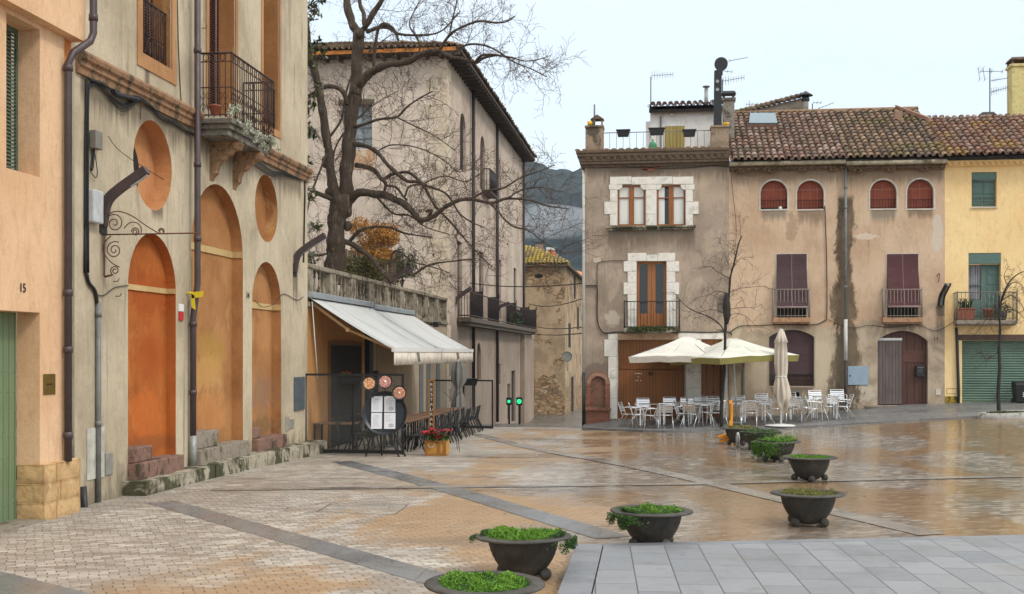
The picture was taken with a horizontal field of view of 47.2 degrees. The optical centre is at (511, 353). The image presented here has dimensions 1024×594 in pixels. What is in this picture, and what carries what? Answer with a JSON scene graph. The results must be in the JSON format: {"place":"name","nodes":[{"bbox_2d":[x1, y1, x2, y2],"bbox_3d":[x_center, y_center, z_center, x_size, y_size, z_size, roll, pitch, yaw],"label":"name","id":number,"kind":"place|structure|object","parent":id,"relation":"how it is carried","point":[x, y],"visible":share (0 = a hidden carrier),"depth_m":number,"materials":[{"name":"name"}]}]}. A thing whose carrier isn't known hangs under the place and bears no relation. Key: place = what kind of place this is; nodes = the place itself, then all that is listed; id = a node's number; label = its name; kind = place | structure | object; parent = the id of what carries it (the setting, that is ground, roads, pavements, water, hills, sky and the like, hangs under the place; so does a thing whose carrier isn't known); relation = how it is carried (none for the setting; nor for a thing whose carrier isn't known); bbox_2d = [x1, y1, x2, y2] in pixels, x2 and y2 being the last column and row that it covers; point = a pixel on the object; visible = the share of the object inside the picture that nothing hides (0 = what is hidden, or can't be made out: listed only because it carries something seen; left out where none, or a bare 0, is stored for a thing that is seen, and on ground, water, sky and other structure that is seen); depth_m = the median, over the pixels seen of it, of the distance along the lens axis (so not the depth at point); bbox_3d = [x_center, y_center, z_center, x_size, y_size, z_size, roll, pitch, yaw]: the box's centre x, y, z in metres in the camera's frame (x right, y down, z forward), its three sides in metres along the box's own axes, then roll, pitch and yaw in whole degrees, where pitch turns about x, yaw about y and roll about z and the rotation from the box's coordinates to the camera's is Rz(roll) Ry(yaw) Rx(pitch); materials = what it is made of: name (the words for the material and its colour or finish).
{"place":"outdoors","nodes":[
{"label":"outdoors","id":0,"kind":"place"},
{"bbox_2d":[425,407,581,426],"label":"street","id":1,"kind":"structure","parent":0,"point":[573,418],"depth_m":78.41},
{"bbox_2d":[308,40,536,424],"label":"palace","id":2,"kind":"structure","parent":1,"relation":"on","point":[500,343],"depth_m":53.91,"materials":[{"name":"paint"}]},
{"bbox_2d":[344,105,371,148],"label":"window","id":3,"kind":"structure","parent":2,"relation":"in","point":[369,134],"depth_m":51.45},
{"bbox_2d":[460,117,462,170],"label":"window","id":4,"kind":"structure","parent":2,"relation":"in","point":[461,124],"depth_m":55.16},
{"bbox_2d":[525,245,581,414],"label":"stone house","id":5,"kind":"structure","parent":1,"relation":"on","point":[557,388],"depth_m":83.44,"materials":[{"name":"stone"}]},
{"bbox_2d":[0,418,1023,593],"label":"plaza","id":6,"kind":"structure","parent":0,"point":[98,548],"depth_m":19.11,"materials":[{"name":"stone"}]},
{"bbox_2d":[0,571,91,593],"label":"paving band","id":7,"kind":"object","parent":6,"relation":"on","point":[12,584],"visible":1,"depth_m":12.24,"materials":[{"name":"stone"}]},
{"bbox_2d":[0,0,97,532],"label":"orange house","id":8,"kind":"structure","parent":6,"relation":"on","point":[36,292],"depth_m":17.25,"materials":[{"name":"paint"}]},
{"bbox_2d":[0,312,16,522],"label":"door","id":9,"kind":"structure","parent":8,"relation":"in","point":[8,406],"depth_m":17.03,"materials":[{"name":"wood"}]},
{"bbox_2d":[6,31,10,168],"bbox_3d":[-7.469,-3.678,16.849,0.050,2.171,0.884,0,0,7],"label":"window pane","id":10,"kind":"structure","parent":8,"relation":"in","point":[7,31],"depth_m":17.21,"materials":[{"name":"glass"}]},
{"bbox_2d":[11,0,326,507],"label":"arcaded house","id":11,"kind":"structure","parent":6,"relation":"on","point":[172,388],"depth_m":23.09,"materials":[{"name":"paint"}]},
{"bbox_2d":[87,427,104,480],"bbox_3d":[-6.881,1.645,19.371,0.020,0.846,0.584,0,0,7],"label":"cabinet door","id":12,"kind":"structure","parent":11,"relation":"in","point":[91,432],"depth_m":19.28,"materials":[{"name":"paint"}]},
{"bbox_2d":[99,166,149,233],"bbox_3d":[-6.484,-2.565,19.569,0.883,1.104,0.224,0,0,7],"label":"wall lamp","id":13,"kind":"object","parent":11,"relation":"attached to","point":[118,189],"visible":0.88,"depth_m":19.52,"materials":[{"name":"black metal"}]},
{"bbox_2d":[103,211,199,277],"bbox_3d":[-6.006,-1.827,19.506,1.707,1.117,0.040,0,0,7],"label":"sign bracket","id":14,"kind":"object","parent":11,"relation":"attached to","point":[133,233],"visible":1,"depth_m":19.57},
{"bbox_2d":[186,291,203,309],"bbox_3d":[-6.252,-1.046,23.054,0.389,0.368,0.040,0,0,7],"label":"ribbon","id":15,"kind":"object","parent":11,"relation":"attached to","point":[194,295],"visible":1,"depth_m":23.05,"materials":[{"name":"yellow plastic"}]},
{"bbox_2d":[210,0,215,103],"label":"window pane","id":16,"kind":"structure","parent":11,"relation":"in","point":[210,0],"depth_m":25.54,"materials":[{"name":"glass"}]},
{"bbox_2d":[226,102,241,122],"bbox_3d":[-5.587,-4.845,23.491,0.229,0.384,0.629,0,0,15],"label":"balcony plant","id":17,"kind":"object","parent":11,"relation":"on","point":[234,109],"visible":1,"depth_m":23.50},
{"bbox_2d":[240,120,255,136],"bbox_3d":[-5.468,-4.657,24.227,0.270,0.373,0.596,0,0,7],"label":"balcony plant","id":18,"kind":"object","parent":11,"relation":"on","point":[251,129],"visible":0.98,"depth_m":24.21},
{"bbox_2d":[293,233,326,276],"bbox_3d":[-5.146,-2.509,29.721,0.926,1.096,0.238,0,0,7],"label":"wall lamp","id":19,"kind":"object","parent":11,"relation":"attached to","point":[309,245],"visible":1,"depth_m":29.66,"materials":[{"name":"black metal"}]},
{"bbox_2d":[148,501,445,582],"bbox_3d":[-3.277,2.456,16.043,0.500,0.001,8.444,0,0,-37],"label":"paving band","id":20,"kind":"object","parent":6,"relation":"on","point":[394,567],"visible":0.97,"depth_m":15.16,"materials":[{"name":"stone"}]},
{"bbox_2d":[313,422,358,449],"bbox_3d":[-4.784,2.252,31.791,1.100,0.765,0.800,0,0,7],"label":"wood table","id":21,"kind":"object","parent":6,"relation":"on","point":[331,423],"visible":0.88,"depth_m":31.52,"materials":[{"name":"brown wood"}]},
{"bbox_2d":[333,419,358,449],"bbox_3d":[-4.454,2.200,31.345,0.634,0.871,0.531,0,0,7],"label":"slat chair","id":22,"kind":"object","parent":6,"relation":"on","point":[338,431],"visible":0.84,"depth_m":31.35,"materials":[{"name":"black metal"}]},
{"bbox_2d":[305,373,403,454],"bbox_3d":[-4.122,1.568,30.545,2.664,2.096,0.055,0,0,7],"label":"glass screen","id":23,"kind":"object","parent":6,"relation":"on","point":[353,450],"visible":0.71,"depth_m":30.52,"materials":[{"name":"black metal"}]},
{"bbox_2d":[338,375,364,383],"bbox_3d":[-4.164,0.672,30.379,0.660,0.250,0.260,0,0,7],"label":"planter trough","id":24,"kind":"object","parent":23,"relation":"attached to","point":[351,379],"visible":0.96,"depth_m":30.28,"materials":[{"name":"black metal"}]},
{"bbox_2d":[357,417,379,447],"bbox_3d":[-4.084,2.223,33.011,0.634,0.871,0.531,0,0,7],"label":"slat chair","id":25,"kind":"object","parent":6,"relation":"on","point":[359,423],"visible":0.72,"depth_m":32.92,"materials":[{"name":"black metal"}]},
{"bbox_2d":[308,263,447,448],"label":"terrace wall","id":26,"kind":"structure","parent":6,"relation":"on","point":[339,349],"depth_m":35.41,"materials":[{"name":"stone"}]},
{"bbox_2d":[308,292,441,378],"bbox_3d":[-3.810,-0.488,33.983,2.412,2.297,6.500,0,0,7],"label":"awning","id":27,"kind":"object","parent":26,"relation":"attached to","point":[406,347],"visible":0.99,"depth_m":33.13,"materials":[{"name":"fabric"}]},
{"bbox_2d":[372,304,473,362],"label":"awning","id":28,"kind":"object","parent":26,"relation":"attached to","point":[453,351],"visible":0.91,"depth_m":40.04,"materials":[{"name":"fabric"}]},
{"bbox_2d":[362,389,407,456],"bbox_3d":[-3.183,1.746,29.683,1.144,1.728,0.566,0,0,7],"label":"menu stand","id":29,"kind":"object","parent":6,"relation":"on","point":[385,412],"visible":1,"depth_m":29.57,"materials":[{"name":"metal"}]},
{"bbox_2d":[359,376,376,390],"bbox_3d":[-3.621,0.746,29.388,0.449,0.370,0.108,0,0,-1],"label":"pan","id":30,"kind":"object","parent":29,"relation":"hanging from","point":[369,383],"visible":1,"depth_m":29.38,"materials":[{"name":"metal"}]},
{"bbox_2d":[378,374,395,388],"bbox_3d":[-3.143,0.703,29.390,0.451,0.370,0.108,0,0,-1],"label":"pan","id":31,"kind":"object","parent":29,"relation":"on","point":[384,381],"visible":1,"depth_m":29.38,"materials":[{"name":"metal"}]},
{"bbox_2d":[392,385,407,399],"bbox_3d":[-2.802,0.972,29.390,0.420,0.390,0.108,0,0,-1],"label":"pan","id":32,"kind":"object","parent":29,"relation":"hanging from","point":[399,392],"visible":1,"depth_m":29.38,"materials":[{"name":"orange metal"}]},
{"bbox_2d":[404,420,425,452],"bbox_3d":[-2.548,2.202,31.196,0.634,0.871,0.531,0,0,7],"label":"slat chair","id":33,"kind":"object","parent":6,"relation":"on","point":[416,435],"visible":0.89,"depth_m":31.00,"materials":[{"name":"black metal"}]},
{"bbox_2d":[429,379,434,439],"bbox_3d":[-2.075,1.637,30.248,0.145,1.945,0.060,0,0,7],"label":"chalk sign","id":34,"kind":"object","parent":6,"relation":"on","point":[431,403],"visible":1,"depth_m":30.25,"materials":[{"name":"black wood"}]},
{"bbox_2d":[424,440,448,455],"bbox_3d":[-1.924,2.413,30.115,0.567,0.392,0.564,0,0,7],"label":"crate","id":35,"kind":"object","parent":6,"relation":"on","point":[439,448],"visible":0.99,"depth_m":29.90,"materials":[{"name":"brown wood"}]},
{"bbox_2d":[420,427,452,443],"bbox_3d":[-1.944,2.104,29.970,0.912,0.436,0.704,0,0,7],"label":"poinsettia","id":36,"kind":"object","parent":35,"relation":"in","point":[435,436],"visible":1,"depth_m":29.95,"materials":[{"name":"red plant"}]},
{"bbox_2d":[210,482,705,490],"bbox_3d":[-0.879,2.452,21.631,9.126,0.006,0.340,0,0,-6],"label":"paving band","id":37,"kind":"object","parent":6,"relation":"on","point":[375,487],"visible":1,"depth_m":21.63,"materials":[{"name":"stone"}]},
{"bbox_2d":[451,359,466,435],"bbox_3d":[-1.718,1.422,37.735,0.519,2.477,0.513,0,0,7],"label":"folded parasol","id":38,"kind":"object","parent":6,"relation":"on","point":[458,376],"visible":0.95,"depth_m":37.61,"materials":[{"name":"grey fabric"}]},
{"bbox_2d":[435,380,492,428],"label":"glass screen","id":39,"kind":"object","parent":6,"relation":"on","point":[491,427],"visible":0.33,"depth_m":41.66,"materials":[{"name":"black metal"}]},
{"bbox_2d":[334,461,627,538],"bbox_3d":[-1.345,2.503,21.698,0.520,0.100,13.260,0,0,-24],"label":"paving band","id":40,"kind":"object","parent":6,"relation":"on","point":[592,531],"visible":1,"depth_m":18.93,"materials":[{"name":"stone"}]},
{"bbox_2d":[424,569,544,593],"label":"planter bowl","id":41,"kind":"object","parent":6,"relation":"on","point":[478,582],"visible":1,"depth_m":10.15,"materials":[{"name":"stone"}]},
{"bbox_2d":[469,525,577,579],"bbox_3d":[0.128,2.170,12.869,1.214,0.583,1.056,-1,-1,35],"label":"planter bowl","id":42,"kind":"object","parent":6,"relation":"on","point":[530,551],"visible":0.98,"depth_m":12.61,"materials":[{"name":"stone"}]},
{"bbox_2d":[605,502,692,542],"bbox_3d":[1.747,2.185,14.940,1.136,0.551,1.061,0,0,-33],"label":"planter bowl","id":43,"kind":"object","parent":6,"relation":"on","point":[648,523],"visible":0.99,"depth_m":14.68,"materials":[{"name":"stone"}]},
{"bbox_2d":[471,434,945,534],"bbox_3d":[2.273,2.551,27.237,0.450,0.200,23.719,0,0,-17],"label":"paving band","id":44,"kind":"object","parent":6,"relation":"on","point":[876,521],"visible":0.94,"depth_m":21.45,"materials":[{"name":"stone"}]},
{"bbox_2d":[720,422,758,445],"bbox_3d":[6.153,2.164,31.681,1.055,0.599,1.061,0,1,-8],"label":"planter bowl","id":45,"kind":"object","parent":6,"relation":"on","point":[731,431],"visible":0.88,"depth_m":31.44,"materials":[{"name":"stone"}]},
{"bbox_2d":[739,428,782,449],"bbox_3d":[6.355,2.180,30.006,1.114,0.559,1.138,0,-2,-23],"label":"planter bowl","id":46,"kind":"object","parent":6,"relation":"on","point":[752,435],"visible":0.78,"depth_m":29.74,"materials":[{"name":"stone"}]},
{"bbox_2d":[750,432,800,461],"bbox_3d":[6.056,2.134,26.770,1.186,0.702,1.145,0,1,-3],"label":"planter bowl","id":47,"kind":"object","parent":6,"relation":"on","point":[776,448],"visible":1,"depth_m":26.50,"materials":[{"name":"stone"}]},
{"bbox_2d":[557,535,1023,593],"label":"platform kerb","id":48,"kind":"structure","parent":6,"relation":"on","point":[580,575],"depth_m":14.01,"materials":[{"name":"stone"}]},
{"bbox_2d":[770,485,845,526],"bbox_3d":[4.251,2.159,16.823,1.056,0.604,1.061,0,0,-38],"label":"planter bowl","id":49,"kind":"object","parent":6,"relation":"on","point":[806,505],"visible":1,"depth_m":16.56,"materials":[{"name":"stone"}]},
{"bbox_2d":[782,454,836,481],"bbox_3d":[5.761,2.203,22.690,1.056,0.516,1.061,0,1,7],"label":"planter bowl","id":50,"kind":"object","parent":6,"relation":"on","point":[811,467],"visible":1,"depth_m":22.43,"materials":[{"name":"stone"}]},
{"bbox_2d":[703,475,1023,483],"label":"paving band","id":51,"kind":"object","parent":6,"relation":"on","point":[816,480],"visible":1,"depth_m":22.77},
{"bbox_2d":[977,410,1023,418],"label":"tree bed","id":52,"kind":"object","parent":6,"relation":"on","point":[1008,414],"visible":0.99,"depth_m":35.85,"materials":[{"name":"stone"}]},
{"bbox_2d":[966,258,1023,410],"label":"street tree","id":53,"kind":"object","parent":52,"relation":"in","point":[999,330],"visible":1,"depth_m":37.36,"materials":[{"name":"brown plant"}]},
{"bbox_2d":[308,0,1023,171],"label":"sky","id":54,"kind":"structure","parent":0,"point":[927,55],"materials":[{"name":"white"}]},
{"bbox_2d":[525,159,991,271],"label":"hill","id":55,"kind":"structure","parent":0,"point":[576,206],"depth_m":674.34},
{"bbox_2d":[582,401,1023,431],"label":"pavement","id":56,"kind":"structure","parent":0,"point":[916,412],"depth_m":38.97,"materials":[{"name":"stone"}]},
{"bbox_2d":[635,398,650,422],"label":"cafe chair","id":57,"kind":"object","parent":56,"relation":"on","point":[638,401],"visible":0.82,"depth_m":40.95,"materials":[{"name":"metal"}]},
{"bbox_2d":[656,403,673,428],"bbox_3d":[5.068,2.057,38.787,0.562,0.852,0.633,0,0,2],"label":"cafe chair","id":58,"kind":"object","parent":56,"relation":"on","point":[665,408],"visible":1,"depth_m":38.62,"materials":[{"name":"metal"}]},
{"bbox_2d":[628,337,710,421],"bbox_3d":[6.044,0.878,40.559,3.010,2.927,3.010,0,0,31],"label":"parasol","id":59,"kind":"object","parent":56,"relation":"on","point":[684,349],"visible":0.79,"depth_m":39.78,"materials":[{"name":"beige fabric"}]},
{"bbox_2d":[680,402,702,427],"bbox_3d":[5.925,2.015,38.730,0.563,0.852,0.633,0,0,37],"label":"cafe chair","id":60,"kind":"object","parent":56,"relation":"on","point":[692,410],"visible":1,"depth_m":38.62,"materials":[{"name":"metal"}]},
{"bbox_2d":[575,125,826,426],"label":"corner house","id":61,"kind":"structure","parent":56,"relation":"on","point":[661,218],"depth_m":41.76,"materials":[{"name":"paint"}]},
{"bbox_2d":[618,185,644,225],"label":"window","id":62,"kind":"structure","parent":61,"relation":"in","point":[631,198],"depth_m":41.87,"materials":[{"name":"white glass"}]},
{"bbox_2d":[618,340,683,418],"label":"garage door","id":63,"kind":"structure","parent":61,"relation":"in","point":[654,385],"depth_m":41.91,"materials":[{"name":"brown wood"}]},
{"bbox_2d":[637,262,665,325],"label":"balcony door","id":64,"kind":"structure","parent":61,"relation":"in","point":[651,278],"depth_m":41.85,"materials":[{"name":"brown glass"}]},
{"bbox_2d":[648,127,664,135],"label":"planter trough","id":65,"kind":"object","parent":61,"relation":"attached to","point":[653,131],"visible":1,"depth_m":41.65,"materials":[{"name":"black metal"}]},
{"bbox_2d":[657,185,684,225],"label":"window","id":66,"kind":"structure","parent":61,"relation":"in","point":[670,198],"depth_m":41.69,"materials":[{"name":"white glass"}]},
{"bbox_2d":[646,100,722,148],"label":"penthouse","id":67,"kind":"object","parent":61,"relation":"on","point":[697,116],"visible":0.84,"depth_m":45.13,"materials":[{"name":"white paint"}]},
{"bbox_2d":[665,126,683,147],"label":"door","id":68,"kind":"structure","parent":67,"relation":"in","point":[672,139],"depth_m":45.14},
{"bbox_2d":[701,339,721,417],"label":"side door","id":69,"kind":"structure","parent":61,"relation":"in","point":[711,375],"depth_m":41.61,"materials":[{"name":"brown wood"}]},
{"bbox_2d":[714,57,727,124],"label":"black flue","id":70,"kind":"object","parent":61,"relation":"on","point":[720,64],"visible":0.85,"depth_m":41.80,"materials":[{"name":"metal"}]},
{"bbox_2d":[665,212,775,426],"bbox_3d":[6.757,-1.127,38.319,4.030,7.014,2.221,0,0,-8],"label":"street tree","id":71,"kind":"object","parent":56,"relation":"on","point":[726,312],"visible":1,"depth_m":38.26,"materials":[{"name":"brown plant"}]},
{"bbox_2d":[670,338,798,423],"bbox_3d":[7.415,0.910,39.370,3.110,2.861,3.110,0,0,-24],"label":"parasol","id":72,"kind":"object","parent":56,"relation":"on","point":[736,350],"visible":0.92,"depth_m":38.41,"materials":[{"name":"beige fabric"}]},
{"bbox_2d":[740,401,756,426],"bbox_3d":[7.733,1.953,38.286,0.562,0.852,0.633,0,0,9],"label":"cafe chair","id":73,"kind":"object","parent":56,"relation":"on","point":[745,404],"visible":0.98,"depth_m":38.12,"materials":[{"name":"metal"}]},
{"bbox_2d":[741,399,766,421],"bbox_3d":[8.165,1.926,39.575,0.760,0.735,0.760,0,0,4],"label":"cafe table","id":74,"kind":"object","parent":56,"relation":"on","point":[745,400],"visible":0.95,"depth_m":39.25,"materials":[{"name":"metal"}]},
{"bbox_2d":[765,329,795,425],"bbox_3d":[8.745,0.765,38.087,1.040,3.143,1.040,0,0,7],"label":"closed parasol","id":75,"kind":"object","parent":56,"relation":"on","point":[782,391],"visible":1,"depth_m":37.94,"materials":[{"name":"beige fabric"}]},
{"bbox_2d":[799,396,822,421],"bbox_3d":[9.790,1.819,38.398,0.633,0.852,0.562,0,0,-3],"label":"cafe chair","id":76,"kind":"object","parent":56,"relation":"on","point":[805,401],"visible":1,"depth_m":38.26,"materials":[{"name":"metal"}]},
{"bbox_2d":[729,106,918,416],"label":"peach house","id":77,"kind":"structure","parent":56,"relation":"on","point":[793,165],"depth_m":41.13,"materials":[{"name":"paint"}]},
{"bbox_2d":[722,91,735,138],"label":"chimney","id":78,"kind":"object","parent":77,"relation":"on","point":[728,108],"visible":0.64,"depth_m":42.93,"materials":[{"name":"paint"}]},
{"bbox_2d":[749,113,776,129],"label":"skylight","id":79,"kind":"object","parent":77,"relation":"on","point":[763,120],"visible":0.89,"depth_m":43.86,"materials":[{"name":"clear glass"}]},
{"bbox_2d":[735,93,802,110],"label":"gable wall","id":80,"kind":"structure","parent":77,"relation":"on","point":[795,103],"depth_m":48.42,"materials":[{"name":"tile"}]},
{"bbox_2d":[759,179,788,210],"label":"window","id":81,"kind":"structure","parent":77,"relation":"in","point":[772,195],"depth_m":41.30,"materials":[{"name":"wood"}]},
{"bbox_2d":[768,329,814,387],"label":"window","id":82,"kind":"structure","parent":77,"relation":"in","point":[800,374],"depth_m":41.16,"materials":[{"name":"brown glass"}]},
{"bbox_2d":[776,253,807,317],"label":"balcony door","id":83,"kind":"structure","parent":77,"relation":"in","point":[791,268],"depth_m":40.99,"materials":[{"name":"wood"}]},
{"bbox_2d":[798,91,812,108],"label":"roof flue","id":84,"kind":"object","parent":77,"relation":"on","point":[805,96],"visible":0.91,"depth_m":47.74,"materials":[{"name":"black metal"}]},
{"bbox_2d":[795,179,824,210],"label":"window","id":85,"kind":"structure","parent":77,"relation":"in","point":[808,195],"depth_m":41.14,"materials":[{"name":"wood"}]},
{"bbox_2d":[816,394,840,419],"bbox_3d":[10.450,1.758,38.641,0.562,0.852,0.633,0,0,-23],"label":"cafe chair","id":86,"kind":"object","parent":56,"relation":"on","point":[830,400],"visible":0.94,"depth_m":38.49,"materials":[{"name":"metal"}]},
{"bbox_2d":[828,105,952,409],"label":"peach house","id":87,"kind":"structure","parent":56,"relation":"on","point":[896,238],"depth_m":40.70,"materials":[{"name":"paint"}]},
{"bbox_2d":[848,366,867,384],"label":"cabinet door","id":88,"kind":"structure","parent":87,"relation":"in","point":[857,375],"depth_m":40.75,"materials":[{"name":"grey metal"}]},
{"bbox_2d":[868,178,897,209],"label":"window","id":89,"kind":"structure","parent":87,"relation":"in","point":[881,195],"depth_m":40.82,"materials":[{"name":"wood"}]},
{"bbox_2d":[878,331,925,404],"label":"door","id":90,"kind":"structure","parent":87,"relation":"in","point":[913,346],"depth_m":40.74,"materials":[{"name":"wood"}]},
{"bbox_2d":[886,253,920,317],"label":"balcony door","id":91,"kind":"structure","parent":87,"relation":"in","point":[902,269],"depth_m":40.50,"materials":[{"name":"wood"}]},
{"bbox_2d":[905,178,934,209],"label":"window","id":92,"kind":"structure","parent":87,"relation":"in","point":[918,194],"depth_m":40.65,"materials":[{"name":"wood"}]},
{"bbox_2d":[937,283,951,305],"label":"wall lamp","id":93,"kind":"object","parent":87,"relation":"attached to","point":[943,293],"visible":1,"depth_m":40.13,"materials":[{"name":"black metal"}]},
{"bbox_2d":[927,113,1023,402],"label":"yellow house","id":94,"kind":"structure","parent":56,"relation":"on","point":[984,229],"depth_m":40.32,"materials":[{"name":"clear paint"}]},
{"bbox_2d":[971,173,997,207],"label":"window","id":95,"kind":"structure","parent":94,"relation":"in","point":[983,192],"depth_m":40.36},
{"bbox_2d":[969,253,1000,319],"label":"balcony door","id":96,"kind":"structure","parent":94,"relation":"in","point":[989,262],"depth_m":40.39,"materials":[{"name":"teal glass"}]},
{"bbox_2d":[962,341,1023,402],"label":"roller door","id":97,"kind":"structure","parent":94,"relation":"in","point":[980,386],"depth_m":40.38,"materials":[{"name":"metal"}]},
{"bbox_2d":[978,67,1007,111],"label":"tv antenna","id":98,"kind":"object","parent":94,"relation":"on","point":[991,71],"visible":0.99,"depth_m":44.51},
{"bbox_2d":[1005,57,1023,115],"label":"chimney","id":99,"kind":"object","parent":94,"relation":"on","point":[1014,69],"visible":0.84,"depth_m":43.92,"materials":[{"name":"paint"}]},
{"bbox_2d":[593,538,1023,593],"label":"platform slabs","id":100,"kind":"structure","parent":0,"point":[972,566],"depth_m":12.79,"materials":[{"name":"stone"}]},
{"bbox_2d":[958,298,975,319],"bbox_3d":[15.483,-1.523,40.070,0.639,0.752,0.304,0,0,7],"label":"potted aloe","id":101,"kind":"object","parent":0,"point":[963,310],"visible":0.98,"depth_m":39.95,"materials":[{"name":"ceramic"}]},
{"bbox_2d":[1011,381,1023,401],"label":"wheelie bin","id":102,"kind":"object","parent":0,"point":[1017,391],"visible":1,"depth_m":39.45,"materials":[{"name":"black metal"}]},
{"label":"garden ground","id":103,"kind":"structure","parent":0,"visible":0},
{"bbox_2d":[308,0,327,263],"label":"ivy","id":104,"kind":"object","parent":103,"relation":"on","point":[312,132],"visible":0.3,"depth_m":34.71,"materials":[{"name":"green plant"}]},
{"bbox_2d":[345,254,388,293],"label":"shrub","id":105,"kind":"object","parent":103,"relation":"on","point":[373,273],"visible":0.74,"depth_m":40.21,"materials":[{"name":"green plant"}]},
{"bbox_2d":[345,249,396,298],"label":"shrub","id":106,"kind":"object","parent":103,"relation":"on","point":[347,251],"visible":0.09,"depth_m":42.30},
{"bbox_2d":[349,216,400,297],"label":"shrub","id":107,"kind":"object","parent":103,"relation":"on","point":[378,236],"visible":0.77,"depth_m":41.17,"materials":[{"name":"orange plant"}]},
{"bbox_2d":[387,245,418,286],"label":"shrub","id":108,"kind":"object","parent":103,"relation":"on","point":[401,281],"visible":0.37,"depth_m":45.87,"materials":[{"name":"green plant"}]},
{"bbox_2d":[308,0,611,308],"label":"bare tree","id":109,"kind":"object","parent":103,"relation":"on","point":[343,196],"visible":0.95,"depth_m":36.25,"materials":[{"name":"brown plant"}]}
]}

